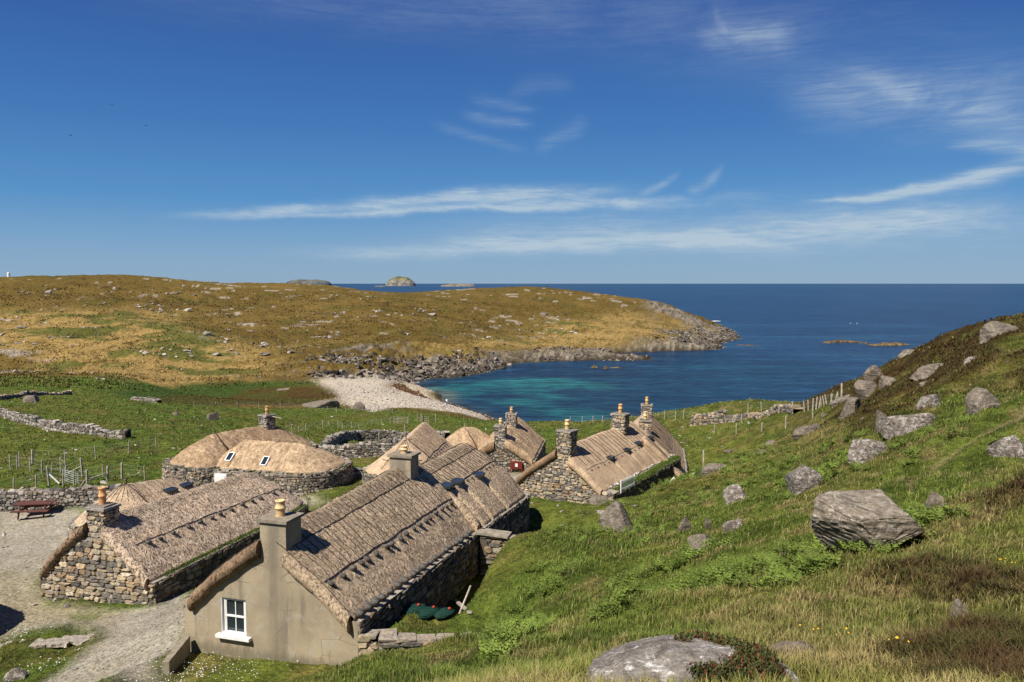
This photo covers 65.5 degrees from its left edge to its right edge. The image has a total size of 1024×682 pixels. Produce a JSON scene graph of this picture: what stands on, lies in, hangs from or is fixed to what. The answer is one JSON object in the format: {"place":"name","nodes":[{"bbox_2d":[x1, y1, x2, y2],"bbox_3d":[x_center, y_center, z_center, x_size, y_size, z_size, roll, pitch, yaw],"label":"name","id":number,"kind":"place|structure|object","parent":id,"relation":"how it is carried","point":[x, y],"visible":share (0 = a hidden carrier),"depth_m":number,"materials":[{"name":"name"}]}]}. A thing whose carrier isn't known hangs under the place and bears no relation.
{"place":"outdoors","nodes":[
{"label":"outdoors","id":0,"kind":"place"},
{"bbox_2d":[0,524,190,681],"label":"loose gravel","id":1,"kind":"structure","parent":0,"point":[51,680],"depth_m":30.99,"materials":[{"name":"grey gravel"}]},
{"bbox_2d":[286,279,330,284],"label":"island","id":2,"kind":"structure","parent":0,"point":[316,281],"depth_m":9417.67,"materials":[{"name":"grey stone"}]},
{"bbox_2d":[385,276,415,285],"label":"island","id":3,"kind":"structure","parent":0,"point":[400,281],"depth_m":8875.01,"materials":[{"name":"grey stone"}]},
{"bbox_2d":[441,284,475,286],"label":"island","id":4,"kind":"structure","parent":0,"point":[458,285],"depth_m":7470.71,"materials":[{"name":"grey stone"}]},
{"bbox_2d":[0,274,1023,681],"bbox_3d":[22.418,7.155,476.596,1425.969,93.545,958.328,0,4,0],"label":"ground","id":5,"kind":"structure","parent":0,"point":[252,394],"depth_m":77.41,"materials":[{"name":"green plant"}]},
{"bbox_2d":[3,667,29,681],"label":"boulder","id":6,"kind":"object","parent":5,"relation":"on","point":[16,674],"visible":0.9,"depth_m":28.93,"materials":[{"name":"grey stone"}]},
{"bbox_2d":[22,395,38,402],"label":"boulder","id":7,"kind":"object","parent":5,"relation":"on","point":[31,398],"visible":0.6,"depth_m":120.50,"materials":[{"name":"grey stone"}]},
{"bbox_2d":[9,500,59,519],"bbox_3d":[-30.637,10.815,51.194,2.220,0.918,1.926,-1,4,-8],"label":"picnic table","id":8,"kind":"object","parent":5,"relation":"on","point":[35,503],"visible":1,"depth_m":50.90,"materials":[{"name":"brown wood"}]},
{"bbox_2d":[0,390,71,399],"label":"dry stone wall","id":9,"kind":"structure","parent":5,"relation":"on","point":[20,394],"depth_m":133.01,"materials":[{"name":"grey stone"}]},
{"bbox_2d":[11,623,79,670],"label":"daisies","id":10,"kind":"object","parent":5,"relation":"on","point":[40,656],"visible":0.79,"depth_m":31.13,"materials":[{"name":"white plant"}]},
{"bbox_2d":[9,454,83,476],"bbox_3d":[-37.361,9.965,63.114,7.940,1.846,1.279,2,4,22],"label":"wire fence","id":11,"kind":"object","parent":5,"relation":"on","point":[80,464],"visible":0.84,"depth_m":62.91,"materials":[{"name":"grey wood"}]},
{"bbox_2d":[0,633,94,648],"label":"slab row","id":12,"kind":"object","parent":5,"relation":"on","point":[67,641],"visible":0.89,"depth_m":32.13,"materials":[{"name":"stone"}]},
{"bbox_2d":[19,450,103,475],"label":"wire fence","id":13,"kind":"object","parent":5,"relation":"on","point":[32,462],"visible":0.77,"depth_m":65.93,"materials":[{"name":"grey wood"}]},
{"bbox_2d":[0,405,130,439],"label":"dry stone wall","id":14,"kind":"structure","parent":5,"relation":"on","point":[54,425],"depth_m":84.21,"materials":[{"name":"grey stone"}]},
{"bbox_2d":[0,481,140,511],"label":"dry stone wall","id":15,"kind":"structure","parent":5,"relation":"on","point":[85,495],"depth_m":52.40,"materials":[{"name":"grey stone"}]},
{"bbox_2d":[64,468,78,483],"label":"gate","id":16,"kind":"structure","parent":5,"relation":"on","point":[71,476],"depth_m":58.67,"materials":[{"name":"metal"}]},
{"bbox_2d":[13,463,145,488],"bbox_3d":[-31.632,10.095,58.424,8.602,1.811,2.925,-2,4,-23],"label":"wire fence","id":17,"kind":"object","parent":5,"relation":"on","point":[74,475],"visible":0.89,"depth_m":58.50,"materials":[{"name":"grey wood"}]},
{"bbox_2d":[31,438,156,462],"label":"wire fence","id":18,"kind":"object","parent":5,"relation":"on","point":[95,450],"visible":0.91,"depth_m":69.66,"materials":[{"name":"grey wood"}]},
{"bbox_2d":[107,592,114,603],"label":"boulder","id":19,"kind":"object","parent":5,"relation":"on","point":[110,599],"visible":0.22,"depth_m":36.64,"materials":[{"name":"grey stone"}]},
{"bbox_2d":[67,478,196,535],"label":"thatched cottage","id":20,"kind":"structure","parent":5,"relation":"on","point":[127,495],"depth_m":46.50,"materials":[{"name":"stone"}]},
{"bbox_2d":[130,397,161,402],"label":"dry stone wall","id":21,"kind":"structure","parent":5,"relation":"on","point":[151,399],"depth_m":137.41,"materials":[{"name":"grey stone"}]},
{"bbox_2d":[39,472,308,604],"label":"thatched cottage","id":22,"kind":"structure","parent":5,"relation":"on","point":[170,546],"depth_m":37.88,"materials":[{"name":"stone"}]},
{"bbox_2d":[162,635,189,673],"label":"concrete kerb","id":23,"kind":"structure","parent":5,"relation":"on","point":[175,657],"depth_m":25.44,"materials":[{"name":"beige concrete"}]},
{"bbox_2d":[123,655,297,681],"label":"daisies","id":24,"kind":"object","parent":5,"relation":"on","point":[202,668],"visible":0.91,"depth_m":24.99,"materials":[{"name":"white plant"}]},
{"bbox_2d":[207,412,218,419],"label":"boulder","id":25,"kind":"object","parent":5,"relation":"on","point":[213,416],"visible":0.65,"depth_m":108.86,"materials":[{"name":"grey stone"}]},
{"bbox_2d":[161,406,318,486],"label":"thatched cottage","id":26,"kind":"structure","parent":5,"relation":"on","point":[196,463],"depth_m":57.85,"materials":[{"name":"plant"}]},
{"bbox_2d":[211,437,353,496],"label":"thatched cottage","id":27,"kind":"structure","parent":5,"relation":"on","point":[299,469],"depth_m":55.80,"materials":[{"name":"plant"}]},
{"bbox_2d":[215,475,224,481],"bbox_3d":[-20.307,10.220,55.486,0.720,1.700,0.050,1,4,13],"label":"door","id":28,"kind":"structure","parent":27,"relation":"in","point":[217,477],"depth_m":55.44,"materials":[{"name":"white paint"}]},
{"bbox_2d":[215,402,392,412],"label":"wire fence","id":29,"kind":"object","parent":5,"relation":"on","point":[321,408],"visible":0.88,"depth_m":144.97,"materials":[{"name":"grey wood"}]},
{"bbox_2d":[302,399,339,408],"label":"boulder","id":30,"kind":"object","parent":5,"relation":"on","point":[329,403],"visible":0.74,"depth_m":153.77,"materials":[{"name":"grey stone"}]},
{"bbox_2d":[0,285,657,379],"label":"moor rocks","id":31,"kind":"object","parent":5,"relation":"on","point":[207,333],"visible":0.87,"depth_m":309.98,"materials":[{"name":"grey stone"}]},
{"bbox_2d":[184,445,479,665],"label":"thatched cottage","id":32,"kind":"structure","parent":5,"relation":"on","point":[324,583],"depth_m":26.43,"materials":[{"name":"stone"}]},
{"bbox_2d":[291,418,397,431],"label":"wire fence","id":33,"kind":"object","parent":5,"relation":"on","point":[333,425],"visible":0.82,"depth_m":109.94,"materials":[{"name":"grey wood"}]},
{"bbox_2d":[0,284,707,399],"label":"moor grass","id":34,"kind":"structure","parent":5,"relation":"on","point":[22,374],"depth_m":302.28,"materials":[{"name":"plant"}]},
{"bbox_2d":[352,401,364,409],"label":"boulder","id":35,"kind":"object","parent":5,"relation":"on","point":[360,405],"visible":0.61,"depth_m":154.56,"materials":[{"name":"grey stone"}]},
{"bbox_2d":[318,438,400,457],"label":"dry stone wall","id":36,"kind":"structure","parent":5,"relation":"on","point":[381,447],"depth_m":68.55,"materials":[{"name":"grey stone"}]},
{"bbox_2d":[353,466,367,477],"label":"dry stone wall","id":37,"kind":"structure","parent":5,"relation":"on","point":[357,471],"depth_m":59.58,"materials":[{"name":"grey stone"}]},
{"bbox_2d":[1,401,749,619],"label":"field stones","id":38,"kind":"object","parent":5,"relation":"on","point":[66,605],"visible":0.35,"depth_m":57.97,"materials":[{"name":"grey stone"}]},
{"bbox_2d":[320,429,449,445],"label":"dry stone wall","id":39,"kind":"structure","parent":5,"relation":"on","point":[336,438],"depth_m":94.77,"materials":[{"name":"grey stone"}]},
{"bbox_2d":[314,369,495,419],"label":"beach pebbles","id":40,"kind":"object","parent":5,"relation":"on","point":[449,406],"visible":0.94,"depth_m":178.12,"materials":[{"name":"grey gravel"}]},
{"bbox_2d":[392,383,494,419],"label":"seaweed","id":41,"kind":"object","parent":40,"relation":"on","point":[408,390],"visible":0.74,"depth_m":213.19,"materials":[{"name":"seaweed"}]},
{"bbox_2d":[361,415,452,482],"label":"thatched cottage","id":42,"kind":"structure","parent":5,"relation":"on","point":[427,440],"depth_m":59.03,"materials":[{"name":"plant"}]},
{"bbox_2d":[400,603,426,614],"bbox_3d":[-3.503,9.431,27.961,1.165,0.447,0.743,-2,5,-29],"label":"net bundle","id":43,"kind":"object","parent":5,"relation":"on","point":[411,608],"visible":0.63,"depth_m":27.78,"materials":[{"name":"teal fabric"}]},
{"bbox_2d":[358,628,470,656],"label":"retaining wall","id":44,"kind":"structure","parent":5,"relation":"on","point":[390,639],"depth_m":24.76,"materials":[{"name":"stone"}]},
{"bbox_2d":[417,606,438,618],"bbox_3d":[-2.885,9.352,27.524,0.659,0.363,0.880,3,5,38],"label":"net bundle","id":45,"kind":"object","parent":5,"relation":"on","point":[427,612],"visible":0.96,"depth_m":27.31,"materials":[{"name":"teal fabric"}]},
{"bbox_2d":[434,607,454,619],"bbox_3d":[-2.317,9.379,27.498,0.572,0.349,0.842,3,5,33],"label":"net bundle","id":46,"kind":"object","parent":5,"relation":"on","point":[444,613],"visible":1,"depth_m":27.30,"materials":[{"name":"teal fabric"}]},
{"bbox_2d":[454,599,471,613],"bbox_3d":[-1.869,9.921,29.821,0.140,1.608,4.971,-1,4,-10],"label":"timber plank","id":47,"kind":"object","parent":5,"relation":"on","point":[457,602],"visible":0.79,"depth_m":29.71,"materials":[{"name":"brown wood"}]},
{"bbox_2d":[458,585,470,613],"bbox_3d":[-1.662,9.134,28.131,0.070,0.700,1.000,2,4,21],"label":"timber pole","id":48,"kind":"object","parent":5,"relation":"on","point":[464,599],"visible":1,"depth_m":28.10,"materials":[{"name":"brown wood"}]},
{"bbox_2d":[446,423,489,448],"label":"thatched hut","id":49,"kind":"object","parent":5,"relation":"on","point":[474,437],"visible":0.23,"depth_m":70.66,"materials":[{"name":"plant"}]},
{"bbox_2d":[421,442,529,538],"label":"thatched cottage","id":50,"kind":"structure","parent":5,"relation":"on","point":[485,489],"depth_m":39.14,"materials":[{"name":"plant"}]},
{"bbox_2d":[475,528,515,574],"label":"stone wall","id":51,"kind":"structure","parent":5,"relation":"on","point":[492,542],"depth_m":35.08,"materials":[{"name":"grey stone"}]},
{"bbox_2d":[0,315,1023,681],"bbox_3d":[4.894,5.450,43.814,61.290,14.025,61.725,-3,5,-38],"label":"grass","id":52,"kind":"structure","parent":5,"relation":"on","point":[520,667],"depth_m":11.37,"materials":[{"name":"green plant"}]},
{"bbox_2d":[0,311,1023,488],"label":"field grass","id":53,"kind":"structure","parent":5,"relation":"on","point":[538,421],"depth_m":93.32,"materials":[{"name":"green plant"}]},
{"bbox_2d":[478,407,545,471],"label":"thatched cottage","id":54,"kind":"structure","parent":5,"relation":"on","point":[514,437],"depth_m":67.12,"materials":[{"name":"stone"}]},
{"bbox_2d":[510,461,521,472],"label":"notice board","id":55,"kind":"object","parent":5,"relation":"on","point":[515,464],"visible":0.91,"depth_m":66.47,"materials":[{"name":"red paint"}]},
{"bbox_2d":[302,321,739,383],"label":"shore rocks","id":56,"kind":"object","parent":5,"relation":"on","point":[382,375],"visible":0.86,"depth_m":262.52,"materials":[{"name":"grey stone"}]},
{"bbox_2d":[512,404,683,503],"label":"thatched cottage","id":57,"kind":"structure","parent":5,"relation":"on","point":[571,468],"depth_m":51.63,"materials":[{"name":"plant"}]},
{"bbox_2d":[620,473,634,492],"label":"gate","id":58,"kind":"structure","parent":57,"relation":"on","point":[625,482],"depth_m":50.03,"materials":[{"name":"white paint"}]},
{"bbox_2d":[589,495,606,504],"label":"boulder","id":59,"kind":"object","parent":5,"relation":"on","point":[596,499],"visible":0.88,"depth_m":45.63,"materials":[{"name":"grey stone"}]},
{"bbox_2d":[599,501,632,532],"bbox_3d":[4.320,7.417,32.331,1.626,1.883,1.148,0,4,0],"label":"boulder","id":60,"kind":"object","parent":5,"relation":"on","point":[614,515],"visible":0.56,"depth_m":32.13,"materials":[{"name":"grey stone"}]},
{"bbox_2d":[570,411,741,422],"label":"wire fence","id":61,"kind":"object","parent":5,"relation":"on","point":[664,416],"visible":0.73,"depth_m":87.75,"materials":[{"name":"grey wood"}]},
{"bbox_2d":[633,397,687,476],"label":"thatched cottage","id":62,"kind":"structure","parent":5,"relation":"on","point":[648,422],"depth_m":62.47,"materials":[{"name":"plant"}]},
{"bbox_2d":[677,518,691,531],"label":"boulder","id":63,"kind":"object","parent":5,"relation":"on","point":[685,523],"visible":0.89,"depth_m":29.91,"materials":[{"name":"grey stone"}]},
{"bbox_2d":[582,635,799,681],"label":"rock outcrop","id":64,"kind":"object","parent":5,"relation":"on","point":[667,656],"visible":0.69,"depth_m":5.23,"materials":[{"name":"grey stone"}]},
{"bbox_2d":[674,627,790,681],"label":"plant mat","id":65,"kind":"object","parent":64,"relation":"on","point":[760,657],"visible":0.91,"depth_m":5.14,"materials":[{"name":"green plant"}]},
{"bbox_2d":[687,534,712,550],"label":"boulder","id":66,"kind":"object","parent":5,"relation":"on","point":[701,537],"visible":0.47,"depth_m":22.04,"materials":[{"name":"grey stone"}]},
{"bbox_2d":[702,450,704,466],"bbox_3d":[15.114,9.480,62.876,0.160,1.781,0.157,2,4,22],"label":"timber post","id":67,"kind":"object","parent":5,"relation":"on","point":[703,458],"visible":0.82,"depth_m":62.81,"materials":[{"name":"brown wood"}]},
{"bbox_2d":[704,517,710,528],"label":"boulder","id":68,"kind":"object","parent":5,"relation":"on","point":[707,524],"visible":0.99,"depth_m":29.03,"materials":[{"name":"grey stone"}]},
{"bbox_2d":[690,409,727,425],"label":"dry stone wall","id":69,"kind":"structure","parent":5,"relation":"on","point":[714,417],"depth_m":81.92,"materials":[{"name":"grey stone"}]},
{"bbox_2d":[700,463,725,474],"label":"boulder","id":70,"kind":"object","parent":5,"relation":"on","point":[709,468],"visible":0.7,"depth_m":46.15,"materials":[{"name":"grey stone"}]},
{"bbox_2d":[464,414,977,661],"bbox_3d":[8.309,6.627,34.443,18.343,9.944,48.745,0,4,0],"label":"bracken","id":71,"kind":"object","parent":5,"relation":"on","point":[726,570],"visible":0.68,"depth_m":15.78,"materials":[{"name":"green plant"}]},
{"bbox_2d":[723,449,734,452],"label":"boulder","id":72,"kind":"object","parent":5,"relation":"on","point":[728,450],"visible":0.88,"depth_m":64.96,"materials":[{"name":"grey stone"}]},
{"bbox_2d":[723,519,743,532],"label":"boulder","id":73,"kind":"object","parent":5,"relation":"on","point":[731,524],"visible":0.55,"depth_m":23.41,"materials":[{"name":"grey stone"}]},
{"bbox_2d":[723,484,746,504],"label":"boulder","id":74,"kind":"object","parent":5,"relation":"on","point":[734,492],"visible":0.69,"depth_m":33.14,"materials":[{"name":"grey stone"}]},
{"bbox_2d":[725,404,802,422],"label":"dry stone wall","id":75,"kind":"structure","parent":5,"relation":"on","point":[758,415],"depth_m":72.61,"materials":[{"name":"grey stone"}]},
{"bbox_2d":[714,407,813,432],"bbox_3d":[20.437,7.060,68.022,1.589,4.895,14.025,-1,4,-17],"label":"wire fence","id":76,"kind":"object","parent":5,"relation":"on","point":[785,421],"visible":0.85,"depth_m":63.78,"materials":[{"name":"grey wood"}]},
{"bbox_2d":[763,439,775,446],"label":"boulder","id":77,"kind":"object","parent":5,"relation":"on","point":[770,441],"visible":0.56,"depth_m":61.58,"materials":[{"name":"grey stone"}]},
{"bbox_2d":[769,641,817,654],"bbox_3d":[2.385,2.623,6.678,0.466,0.162,0.316,0,4,0],"label":"rock outcrop","id":78,"kind":"object","parent":5,"relation":"on","point":[791,643],"visible":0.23,"depth_m":6.68,"materials":[{"name":"grey stone"}]},
{"bbox_2d":[748,391,838,412],"bbox_3d":[24.124,5.709,71.897,2.400,5.278,21.826,0,4,2],"label":"wire fence","id":79,"kind":"object","parent":5,"relation":"on","point":[820,401],"visible":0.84,"depth_m":63.72,"materials":[{"name":"grey wood"}]},
{"bbox_2d":[784,465,822,495],"bbox_3d":[11.156,5.416,30.313,1.417,1.377,1.196,0,4,0],"label":"boulder","id":80,"kind":"object","parent":5,"relation":"on","point":[800,479],"visible":0.72,"depth_m":29.91,"materials":[{"name":"grey stone"}]},
{"bbox_2d":[792,423,819,439],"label":"boulder","id":81,"kind":"object","parent":5,"relation":"on","point":[798,432],"visible":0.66,"depth_m":46.19,"materials":[{"name":"grey stone"}]},
{"bbox_2d":[829,394,849,407],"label":"boulder","id":82,"kind":"object","parent":5,"relation":"on","point":[836,401],"visible":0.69,"depth_m":59.80,"materials":[{"name":"grey stone"}]},
{"bbox_2d":[838,397,861,418],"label":"boulder","id":83,"kind":"object","parent":5,"relation":"on","point":[851,404],"visible":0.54,"depth_m":45.27,"materials":[{"name":"grey stone"}]},
{"bbox_2d":[854,380,876,399],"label":"boulder","id":84,"kind":"object","parent":5,"relation":"on","point":[864,389],"visible":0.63,"depth_m":56.77,"materials":[{"name":"grey stone"}]},
{"bbox_2d":[847,439,887,464],"bbox_3d":[14.091,4.453,31.776,1.866,1.252,1.453,-1,4,-13],"label":"boulder","id":85,"kind":"object","parent":5,"relation":"on","point":[860,448],"visible":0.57,"depth_m":31.27,"materials":[{"name":"grey stone"}]},
{"bbox_2d":[810,489,926,552],"bbox_3d":[6.560,3.430,14.633,1.972,1.178,1.427,0,4,-4],"label":"boulder","id":86,"kind":"object","parent":5,"relation":"on","point":[868,516],"visible":0.88,"depth_m":14.27,"materials":[{"name":"grey stone"}]},
{"bbox_2d":[863,365,881,381],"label":"boulder","id":87,"kind":"object","parent":5,"relation":"on","point":[872,372],"visible":0.43,"depth_m":58.42,"materials":[{"name":"grey stone"}]},
{"bbox_2d":[874,410,886,432],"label":"boulder","id":88,"kind":"object","parent":5,"relation":"on","point":[879,414],"visible":0.36,"depth_m":35.79,"materials":[{"name":"grey stone"}]},
{"bbox_2d":[879,375,895,388],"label":"boulder","id":89,"kind":"object","parent":5,"relation":"on","point":[885,380],"visible":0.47,"depth_m":55.36,"materials":[{"name":"grey stone"}]},
{"bbox_2d":[784,313,1023,681],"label":"heather","id":90,"kind":"object","parent":5,"relation":"on","point":[984,643],"visible":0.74,"depth_m":8.61,"materials":[{"name":"brown plant"}]},
{"bbox_2d":[879,413,932,439],"bbox_3d":[16.254,3.574,32.889,1.724,1.377,1.391,0,4,0],"label":"boulder","id":91,"kind":"object","parent":5,"relation":"on","point":[896,425],"visible":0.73,"depth_m":32.65,"materials":[{"name":"grey stone"}]},
{"bbox_2d":[898,349,913,358],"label":"boulder","id":92,"kind":"object","parent":5,"relation":"on","point":[905,352],"visible":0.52,"depth_m":58.58,"materials":[{"name":"grey stone"}]},
{"bbox_2d":[799,553,1019,641],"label":"yellow flowers","id":93,"kind":"object","parent":5,"relation":"on","point":[897,637],"visible":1,"depth_m":6.15,"materials":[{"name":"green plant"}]},
{"bbox_2d":[909,363,942,380],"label":"boulder","id":94,"kind":"object","parent":5,"relation":"on","point":[922,372],"visible":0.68,"depth_m":45.84,"materials":[{"name":"grey stone"}]},
{"bbox_2d":[916,394,939,409],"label":"boulder","id":95,"kind":"object","parent":5,"relation":"on","point":[932,400],"visible":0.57,"depth_m":37.05,"materials":[{"name":"grey stone"}]},
{"bbox_2d":[929,413,935,421],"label":"boulder","id":96,"kind":"object","parent":5,"relation":"on","point":[933,418],"visible":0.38,"depth_m":34.88,"materials":[{"name":"grey stone"}]},
{"bbox_2d":[924,492,943,508],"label":"boulder","id":97,"kind":"object","parent":5,"relation":"on","point":[933,498],"visible":0.57,"depth_m":16.82,"materials":[{"name":"grey stone"}]},
{"bbox_2d":[951,597,968,618],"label":"boulder","id":98,"kind":"object","parent":5,"relation":"on","point":[958,602],"visible":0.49,"depth_m":8.27,"materials":[{"name":"grey stone"}]},
{"bbox_2d":[964,356,975,364],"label":"boulder","id":99,"kind":"object","parent":5,"relation":"on","point":[967,359],"visible":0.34,"depth_m":42.36,"materials":[{"name":"grey stone"}]},
{"bbox_2d":[965,387,999,415],"bbox_3d":[18.428,2.420,31.183,1.223,1.218,0.979,-1,4,-16],"label":"boulder","id":100,"kind":"object","parent":5,"relation":"on","point":[977,399],"visible":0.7,"depth_m":30.92,"materials":[{"name":"grey stone"}]},
{"bbox_2d":[988,402,999,408],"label":"boulder","id":101,"kind":"object","parent":5,"relation":"on","point":[994,405],"visible":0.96,"depth_m":30.18,"materials":[{"name":"grey stone"}]},
{"bbox_2d":[979,321,1017,340],"bbox_3d":[28.535,-0.380,46.446,2.236,1.577,1.692,-2,5,-25],"label":"boulder","id":102,"kind":"object","parent":5,"relation":"on","point":[990,330],"visible":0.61,"depth_m":46.21,"materials":[{"name":"grey stone"}]},
{"bbox_2d":[987,434,1023,457],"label":"boulder","id":103,"kind":"object","parent":5,"relation":"on","point":[1011,446],"visible":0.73,"depth_m":25.82,"materials":[{"name":"grey stone"}]},
{"bbox_2d":[0,0,1023,283],"label":"sky","id":104,"kind":"structure","parent":0,"point":[281,141],"materials":[{"name":"blue"}]},
{"bbox_2d":[331,284,1023,421],"bbox_3d":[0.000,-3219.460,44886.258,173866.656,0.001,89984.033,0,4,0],"label":"sea","id":105,"kind":"structure","parent":0,"point":[789,329],"depth_m":351.48,"materials":[{"name":"liquid"}]},
{"bbox_2d":[823,340,868,343],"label":"skerry","id":106,"kind":"structure","parent":105,"relation":"in","point":[839,341],"depth_m":404.11,"materials":[{"name":"stone"}]},
{"bbox_2d":[867,342,909,345],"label":"skerry","id":107,"kind":"structure","parent":105,"relation":"in","point":[891,344],"depth_m":385.18,"materials":[{"name":"brown stone"}]}
]}

